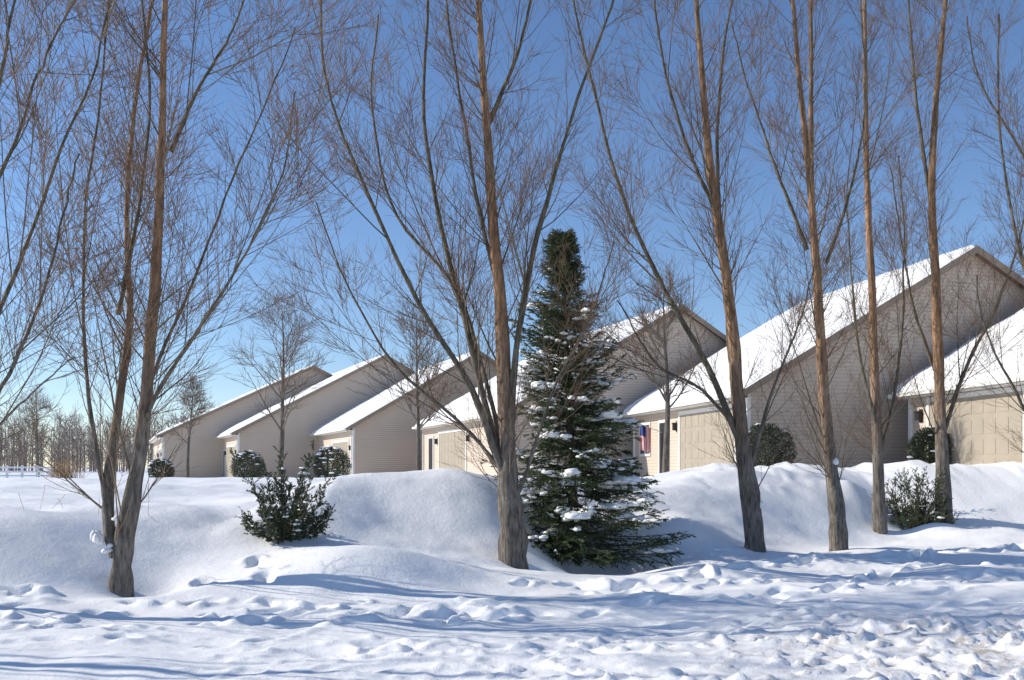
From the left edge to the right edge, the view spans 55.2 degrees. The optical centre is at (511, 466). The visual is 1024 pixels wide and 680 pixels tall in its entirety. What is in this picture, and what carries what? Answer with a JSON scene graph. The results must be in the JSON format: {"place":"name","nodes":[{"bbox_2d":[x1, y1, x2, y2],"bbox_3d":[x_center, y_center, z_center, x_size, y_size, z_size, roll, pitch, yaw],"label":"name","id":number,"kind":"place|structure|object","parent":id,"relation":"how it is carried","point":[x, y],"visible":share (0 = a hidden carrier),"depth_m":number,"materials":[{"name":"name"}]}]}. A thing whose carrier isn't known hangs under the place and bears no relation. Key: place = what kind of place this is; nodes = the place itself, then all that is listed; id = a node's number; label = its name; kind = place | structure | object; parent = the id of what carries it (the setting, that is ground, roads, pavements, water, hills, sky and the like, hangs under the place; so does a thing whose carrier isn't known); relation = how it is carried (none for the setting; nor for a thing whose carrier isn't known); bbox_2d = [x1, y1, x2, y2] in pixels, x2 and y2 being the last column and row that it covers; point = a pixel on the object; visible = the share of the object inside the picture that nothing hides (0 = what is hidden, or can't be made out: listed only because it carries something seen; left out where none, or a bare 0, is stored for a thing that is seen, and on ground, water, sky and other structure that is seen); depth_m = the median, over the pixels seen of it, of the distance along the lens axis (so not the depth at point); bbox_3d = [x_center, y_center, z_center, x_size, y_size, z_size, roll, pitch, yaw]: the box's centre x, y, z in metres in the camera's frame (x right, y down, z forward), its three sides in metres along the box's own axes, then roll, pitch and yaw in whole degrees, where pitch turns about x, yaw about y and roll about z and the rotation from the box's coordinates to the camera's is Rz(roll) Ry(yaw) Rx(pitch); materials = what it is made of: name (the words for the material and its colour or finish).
{"place":"outdoors","nodes":[
{"label":"outdoors","id":0,"kind":"place"},
{"bbox_2d":[0,460,1023,679],"bbox_3d":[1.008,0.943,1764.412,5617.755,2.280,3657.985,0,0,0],"label":"snow ground","id":1,"kind":"structure","parent":0,"point":[408,575],"depth_m":12.04,"materials":[{"name":"white snow"}]},
{"bbox_2d":[0,465,53,477],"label":"white rail fence","id":2,"kind":"object","parent":1,"relation":"on","point":[22,471],"visible":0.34,"depth_m":51.91,"materials":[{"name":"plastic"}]},
{"bbox_2d":[5,381,61,476],"bbox_3d":[-30.164,-2.399,62.619,3.363,6.625,4.253,0,0,0],"label":"bare yard tree","id":3,"kind":"object","parent":1,"relation":"on","point":[35,396],"visible":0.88,"depth_m":61.96,"materials":[{"name":"brown plant"}]},
{"bbox_2d":[37,460,94,477],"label":"ornamental grass","id":4,"kind":"object","parent":1,"relation":"on","point":[69,472],"depth_m":44.91,"materials":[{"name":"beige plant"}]},
{"bbox_2d":[18,487,151,522],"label":"dry weeds","id":5,"kind":"object","parent":1,"relation":"on","point":[64,495],"visible":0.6,"depth_m":14.46,"materials":[{"name":"brown plant"}]},
{"bbox_2d":[0,391,214,472],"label":"distant treeline","id":6,"kind":"object","parent":1,"relation":"on","point":[8,448],"visible":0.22,"depth_m":197.55,"materials":[{"name":"brown plant"}]},
{"bbox_2d":[0,0,220,440],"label":"bare street tree","id":7,"kind":"object","parent":1,"relation":"on","point":[25,247],"visible":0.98,"depth_m":10.93,"materials":[{"name":"brown plant"}]},
{"bbox_2d":[147,457,175,477],"bbox_3d":[-21.465,0.250,59.983,1.684,1.676,1.746,0,0,0],"label":"round evergreen shrub","id":8,"kind":"object","parent":1,"relation":"on","point":[156,464],"visible":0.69,"depth_m":59.71,"materials":[{"name":"green plant"}]},
{"bbox_2d":[160,370,221,477],"bbox_3d":[-14.688,-1.939,45.189,2.434,5.186,2.345,0,0,0],"label":"bare yard tree","id":9,"kind":"object","parent":1,"relation":"on","point":[192,387],"visible":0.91,"depth_m":45.10,"materials":[{"name":"brown plant"}]},
{"bbox_2d":[0,0,414,597],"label":"bare street tree","id":10,"kind":"object","parent":1,"relation":"on","point":[118,539],"visible":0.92,"depth_m":12.04,"materials":[{"name":"brown plant"}]},
{"bbox_2d":[226,444,235,476],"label":"garage frame","id":11,"kind":"object","parent":1,"relation":"on","point":[226,455],"visible":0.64,"depth_m":73.39,"materials":[{"name":"white wood"}]},
{"bbox_2d":[227,446,234,476],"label":"garage door","id":12,"kind":"structure","parent":11,"relation":"in","point":[229,459],"depth_m":71.86,"materials":[{"name":"beige metal"}]},
{"bbox_2d":[154,368,328,477],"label":"walls","id":13,"kind":"structure","parent":1,"relation":"on","point":[206,454],"depth_m":75.45,"materials":[{"name":"plastic"}]},
{"bbox_2d":[153,441,162,459],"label":"trim","id":14,"kind":"structure","parent":13,"relation":"attached to","point":[162,451],"depth_m":74.20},
{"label":"roof","id":15,"kind":"object","parent":13,"relation":"on","visible":0},
{"bbox_2d":[149,436,162,442],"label":"gutter","id":16,"kind":"object","parent":15,"relation":"attached to","point":[156,439],"visible":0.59,"depth_m":78.86,"materials":[{"name":"white metal"}]},
{"bbox_2d":[155,365,312,435],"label":"roof snow","id":17,"kind":"structure","parent":15,"relation":"on","point":[234,399],"depth_m":76.08,"materials":[{"name":"white snow"}]},
{"bbox_2d":[149,366,332,443],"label":"rake boards","id":18,"kind":"object","parent":15,"relation":"attached to","point":[234,402],"visible":0.32,"depth_m":75.75,"materials":[{"name":"paint"}]},
{"bbox_2d":[228,450,266,477],"bbox_3d":[-13.494,0.045,50.083,1.941,1.902,2.044,0,0,0],"label":"round evergreen shrub","id":19,"kind":"object","parent":1,"relation":"on","point":[256,458],"visible":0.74,"depth_m":49.67,"materials":[{"name":"green plant"}]},
{"bbox_2d":[218,283,334,476],"bbox_3d":[-9.515,-3.712,40.046,4.923,8.593,5.079,0,0,0],"label":"bare yard tree","id":20,"kind":"object","parent":1,"relation":"on","point":[284,360],"visible":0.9,"depth_m":39.67,"materials":[{"name":"brown plant"}]},
{"bbox_2d":[228,440,340,543],"bbox_3d":[-3.292,0.404,14.326,1.797,1.664,1.299,0,0,0],"label":"juniper shrub","id":21,"kind":"object","parent":1,"relation":"on","point":[279,521],"visible":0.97,"depth_m":14.23,"materials":[{"name":"green plant"}]},
{"bbox_2d":[223,358,411,477],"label":"walls","id":22,"kind":"structure","parent":1,"relation":"on","point":[330,403],"depth_m":69.45,"materials":[{"name":"plastic"}]},
{"bbox_2d":[237,433,239,473],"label":"corner trim","id":23,"kind":"structure","parent":22,"relation":"attached to","point":[238,441],"depth_m":67.61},
{"bbox_2d":[215,433,236,438],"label":"gutter","id":24,"kind":"object","parent":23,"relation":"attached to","point":[223,436],"visible":0.62,"depth_m":70.90,"materials":[{"name":"white metal"}]},
{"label":"roof","id":25,"kind":"object","parent":22,"relation":"on","visible":0},
{"bbox_2d":[218,354,384,435],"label":"roof snow","id":26,"kind":"structure","parent":25,"relation":"on","point":[335,376],"depth_m":70.64,"materials":[{"name":"white snow"}]},
{"bbox_2d":[232,355,414,435],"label":"rake boards","id":27,"kind":"object","parent":25,"relation":"attached to","point":[307,396],"visible":0.2,"depth_m":69.34,"materials":[{"name":"paint"}]},
{"bbox_2d":[308,446,351,477],"bbox_3d":[-8.283,-0.046,44.931,1.889,1.869,2.089,0,0,20],"label":"round evergreen shrub","id":28,"kind":"object","parent":1,"relation":"on","point":[338,451],"visible":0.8,"depth_m":44.68,"materials":[{"name":"green plant"}]},
{"bbox_2d":[332,439,348,474],"bbox_3d":[-10.850,-0.070,61.945,0.048,3.240,5.280,0,0,-21],"label":"garage frame","id":29,"kind":"object","parent":1,"relation":"on","point":[346,440],"visible":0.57,"depth_m":61.20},
{"bbox_2d":[333,442,347,476],"bbox_3d":[-10.840,0.000,61.949,0.032,3.100,5.000,0,0,-21],"label":"garage door","id":30,"kind":"structure","parent":29,"relation":"in","point":[343,446],"depth_m":61.00,"materials":[{"name":"beige metal"}]},
{"bbox_2d":[318,356,495,474],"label":"walls","id":31,"kind":"structure","parent":1,"relation":"on","point":[386,440],"depth_m":59.48,"materials":[{"name":"plastic"}]},
{"bbox_2d":[351,434,351,474],"bbox_3d":[-12.482,-0.198,66.138,0.086,3.496,16.160,0,0,-21],"label":"downspout","id":32,"kind":"object","parent":31,"relation":"attached to","point":[351,453],"visible":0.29,"depth_m":58.59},
{"bbox_2d":[352,428,354,473],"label":"corner trim","id":33,"kind":"structure","parent":31,"relation":"attached to","point":[353,452],"depth_m":58.48,"materials":[{"name":"white wood"}]},
{"bbox_2d":[310,428,353,436],"bbox_3d":[-12.729,-2.241,66.098,0.577,0.150,17.200,0,0,-21],"label":"gutter","id":34,"kind":"object","parent":33,"relation":"attached to","point":[341,430],"visible":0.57,"depth_m":62.76,"materials":[{"name":"white metal"}]},
{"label":"roof","id":35,"kind":"object","parent":31,"relation":"on","visible":0},
{"bbox_2d":[312,353,469,433],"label":"roof snow","id":36,"kind":"structure","parent":35,"relation":"on","point":[351,416],"depth_m":63.04,"materials":[{"name":"white snow"}]},
{"bbox_2d":[347,351,495,430],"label":"rake boards","id":37,"kind":"object","parent":35,"relation":"attached to","point":[372,414],"visible":0.18,"depth_m":58.97,"materials":[{"name":"paint"}]},
{"bbox_2d":[367,290,471,470],"bbox_3d":[-2.650,-2.629,31.830,3.617,6.253,2.724,0,0,31],"label":"bare yard tree","id":38,"kind":"object","parent":1,"relation":"on","point":[417,419],"visible":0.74,"depth_m":31.88,"materials":[{"name":"brown plant"}]},
{"bbox_2d":[168,0,702,569],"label":"bare street tree","id":39,"kind":"object","parent":1,"relation":"on","point":[512,538],"visible":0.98,"depth_m":15.37,"materials":[{"name":"brown plant"}]},
{"bbox_2d":[423,311,725,476],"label":"walls","id":40,"kind":"structure","parent":1,"relation":"on","point":[628,392],"depth_m":43.78,"materials":[{"name":"plastic"}]},
{"bbox_2d":[422,433,423,469],"bbox_3d":[-2.607,-0.322,49.111,0.086,3.243,15.660,0,0,-19],"label":"downspout","id":41,"kind":"object","parent":40,"relation":"attached to","point":[422,451],"visible":0.28,"depth_m":56.46,"materials":[{"name":"white metal"}]},
{"bbox_2d":[428,436,433,469],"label":"entry trim","id":42,"kind":"structure","parent":40,"relation":"attached to","point":[429,437],"depth_m":54.81,"materials":[{"name":"white wood"}]},
{"bbox_2d":[429,438,432,468],"bbox_3d":[-4.519,-0.150,54.824,0.028,2.900,0.950,0,0,-19],"label":"entry door","id":43,"kind":"structure","parent":42,"relation":"in","point":[430,453],"depth_m":54.71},
{"bbox_2d":[438,428,466,470],"bbox_3d":[-3.118,-0.320,50.679,0.048,3.240,5.480,0,0,-19],"label":"garage frame","id":44,"kind":"object","parent":40,"relation":"attached to","point":[448,431],"visible":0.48,"depth_m":49.99,"materials":[{"name":"white wood"}]},
{"bbox_2d":[439,431,464,470],"bbox_3d":[-3.108,-0.250,50.683,0.034,3.100,5.200,0,0,-19],"label":"garage door","id":45,"kind":"structure","parent":44,"relation":"in","point":[447,446],"depth_m":50.56,"materials":[{"name":"beige metal"}]},
{"bbox_2d":[412,414,492,429],"bbox_3d":[-2.854,-2.238,49.079,0.577,0.150,16.700,0,0,-19],"label":"gutter","id":46,"kind":"object","parent":40,"relation":"attached to","point":[429,426],"visible":0.47,"depth_m":50.67,"materials":[{"name":"white metal"}]},
{"bbox_2d":[630,310,725,342],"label":"roof","id":47,"kind":"structure","parent":40,"relation":"on","point":[704,326],"depth_m":44.52,"materials":[{"name":"brown"}]},
{"bbox_2d":[515,305,725,408],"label":"rake boards","id":48,"kind":"object","parent":47,"relation":"attached to","point":[715,330],"visible":0.16,"depth_m":43.97,"materials":[{"name":"paint"}]},
{"bbox_2d":[481,228,695,570],"bbox_3d":[1.294,-0.885,17.679,3.860,6.832,4.054,0,0,0],"label":"spruce tree","id":49,"kind":"object","parent":1,"relation":"on","point":[608,475],"visible":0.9,"depth_m":17.19,"materials":[{"name":"green plant"}]},
{"bbox_2d":[617,254,713,472],"bbox_3d":[4.545,-3.084,29.591,2.946,6.878,3.361,0,0,26],"label":"bare yard tree","id":50,"kind":"object","parent":1,"relation":"on","point":[668,392],"visible":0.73,"depth_m":29.47,"materials":[{"name":"brown plant"}]},
{"bbox_2d":[504,0,876,552],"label":"bare street tree","id":51,"kind":"object","parent":1,"relation":"on","point":[752,503],"visible":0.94,"depth_m":17.68,"materials":[{"name":"brown plant"}]},
{"bbox_2d":[736,422,800,466],"bbox_3d":[7.784,-0.422,29.731,1.973,1.893,1.893,0,0,22],"label":"round evergreen shrub","id":52,"kind":"object","parent":1,"relation":"on","point":[772,442],"visible":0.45,"depth_m":29.44,"materials":[{"name":"green plant"}]},
{"bbox_2d":[634,255,1023,476],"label":"walls","id":53,"kind":"structure","parent":1,"relation":"on","point":[894,452],"depth_m":32.13,"materials":[{"name":"plastic"}]},
{"bbox_2d":[633,426,635,475],"bbox_3d":[6.357,-0.397,36.835,0.086,3.093,11.260,0,0,-11],"label":"downspout","id":54,"kind":"object","parent":53,"relation":"attached to","point":[634,447],"visible":0.04,"depth_m":42.29,"materials":[{"name":"white metal"}]},
{"bbox_2d":[639,422,650,455],"bbox_3d":[5.566,-1.150,41.011,0.048,1.400,1.380,0,0,-11],"label":"window trim","id":55,"kind":"structure","parent":53,"relation":"attached to","point":[649,424],"depth_m":40.87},
{"bbox_2d":[638,423,661,452],"bbox_3d":[5.510,-1.147,39.000,1.011,1.214,0.140,0,0,0],"label":"american flag","id":56,"kind":"object","parent":53,"relation":"attached to","point":[645,433],"visible":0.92,"depth_m":39.00,"materials":[{"name":"multicoloured fabric"}]},
{"bbox_2d":[658,419,669,473],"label":"entry trim","id":57,"kind":"structure","parent":53,"relation":"attached to","point":[661,421],"depth_m":39.19,"materials":[{"name":"white wood"}]},
{"bbox_2d":[660,423,664,472],"bbox_3d":[6.020,-0.300,38.731,0.029,2.900,0.950,0,0,-11],"label":"entry door","id":58,"kind":"structure","parent":57,"relation":"in","point":[662,425],"depth_m":39.00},
{"bbox_2d":[672,421,676,431],"bbox_3d":[6.199,-1.550,37.416,0.177,0.400,0.140,0,0,-11],"label":"wall lamp","id":59,"kind":"object","parent":53,"relation":"attached to","point":[674,426],"visible":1,"depth_m":37.37,"materials":[{"name":"metal"}]},
{"bbox_2d":[622,394,750,417],"bbox_3d":[6.107,-2.238,36.838,0.577,0.150,12.300,0,0,-11],"label":"gutter","id":60,"kind":"object","parent":53,"relation":"attached to","point":[662,408],"visible":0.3,"depth_m":36.13,"materials":[{"name":"white metal"}]},
{"bbox_2d":[633,393,750,429],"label":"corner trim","id":61,"kind":"structure","parent":53,"relation":"attached to","point":[748,404],"depth_m":31.18,"materials":[{"name":"white wood"}]},
{"bbox_2d":[678,404,736,469],"bbox_3d":[6.826,-0.470,34.533,0.048,3.240,5.280,0,0,-11],"label":"garage frame","id":62,"kind":"object","parent":53,"relation":"attached to","point":[706,409],"visible":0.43,"depth_m":36.18,"materials":[{"name":"white wood"}]},
{"bbox_2d":[680,408,733,469],"bbox_3d":[6.836,-0.400,34.535,0.034,3.100,5.000,0,0,-11],"label":"garage door","id":63,"kind":"structure","parent":62,"relation":"in","point":[697,431],"depth_m":34.74,"materials":[{"name":"beige metal"}]},
{"bbox_2d":[974,245,1023,288],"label":"roof","id":64,"kind":"structure","parent":53,"relation":"on","point":[1005,275],"depth_m":32.82,"materials":[{"name":"brown"}]},
{"bbox_2d":[622,245,1023,417],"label":"rake boards","id":65,"kind":"object","parent":64,"relation":"attached to","point":[808,353],"visible":0.23,"depth_m":31.73,"materials":[{"name":"paint"}]},
{"bbox_2d":[685,0,973,550],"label":"bare street tree","id":66,"kind":"object","parent":1,"relation":"on","point":[838,534],"visible":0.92,"depth_m":18.56,"materials":[{"name":"brown plant"}]},
{"bbox_2d":[791,0,965,534],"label":"bare street tree","id":67,"kind":"object","parent":1,"relation":"on","point":[879,508],"visible":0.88,"depth_m":21.27,"materials":[{"name":"brown plant"}]},
{"bbox_2d":[871,466,964,530],"bbox_3d":[9.010,0.952,22.276,2.140,1.968,2.284,0,0,14],"label":"juniper shrub","id":68,"kind":"object","parent":1,"relation":"on","point":[918,514],"visible":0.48,"depth_m":21.99,"materials":[{"name":"green plant"}]},
{"bbox_2d":[904,426,953,463],"bbox_3d":[12.626,-0.455,29.455,1.623,1.576,1.568,0,0,-18],"label":"round evergreen shrub","id":69,"kind":"object","parent":1,"relation":"on","point":[925,444],"visible":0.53,"depth_m":29.18,"materials":[{"name":"green plant"}]},
{"bbox_2d":[835,0,1023,522],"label":"bare street tree","id":70,"kind":"object","parent":1,"relation":"on","point":[942,420],"visible":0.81,"depth_m":22.22,"materials":[{"name":"brown plant"}]},
{"bbox_2d":[911,381,1021,458],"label":"walls","id":71,"kind":"structure","parent":1,"relation":"on","point":[918,425],"depth_m":30.58,"materials":[{"name":"plastic"}]},
{"bbox_2d":[908,399,910,460],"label":"corner trim","id":72,"kind":"structure","parent":71,"relation":"attached to","point":[909,402],"depth_m":31.18,"materials":[{"name":"white wood"}]},
{"bbox_2d":[910,405,913,440],"bbox_3d":[13.065,-0.422,28.013,0.086,3.043,6.060,0,0,-8],"label":"downspout","id":73,"kind":"object","parent":71,"relation":"attached to","point":[911,421],"visible":0.45,"depth_m":30.93,"materials":[{"name":"white metal"}]},
{"bbox_2d":[916,409,922,421],"bbox_3d":[12.673,-1.600,30.482,0.177,0.400,0.140,0,0,-8],"label":"wall lamp","id":74,"kind":"object","parent":71,"relation":"attached to","point":[919,415],"visible":0.96,"depth_m":30.44,"materials":[{"name":"metal"}]},
{"bbox_2d":[886,376,1023,399],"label":"gutter","id":75,"kind":"object","parent":71,"relation":"attached to","point":[1001,382],"visible":0.61,"depth_m":27.04,"materials":[{"name":"white metal"}]},
{"bbox_2d":[926,385,1023,461],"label":"garage frame","id":76,"kind":"object","parent":71,"relation":"attached to","point":[990,392],"visible":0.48,"depth_m":27.43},
{"bbox_2d":[930,391,1022,464],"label":"garage door","id":77,"kind":"structure","parent":76,"relation":"in","point":[975,439],"depth_m":27.30,"materials":[{"name":"beige metal"}]},
{"bbox_2d":[910,0,1023,452],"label":"bare street tree","id":78,"kind":"object","parent":1,"relation":"on","point":[1000,119],"visible":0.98,"depth_m":20.72,"materials":[{"name":"brown plant"}]},
{"bbox_2d":[0,0,1023,466],"label":"sky","id":79,"kind":"structure","parent":0,"point":[223,389],"materials":[{"name":"blue"}]},
{"bbox_2d":[414,303,682,426],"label":"roof snow","id":80,"kind":"structure","parent":0,"point":[461,410],"depth_m":48.97,"materials":[{"name":"white snow"}]},
{"bbox_2d":[623,245,975,412],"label":"roof snow","id":81,"kind":"structure","parent":0,"point":[653,399],"depth_m":35.31,"materials":[{"name":"white snow"}]},
{"bbox_2d":[889,307,1023,394],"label":"roof snow","id":82,"kind":"structure","parent":0,"point":[1010,368],"depth_m":28.79,"materials":[{"name":"white snow"}]}
]}

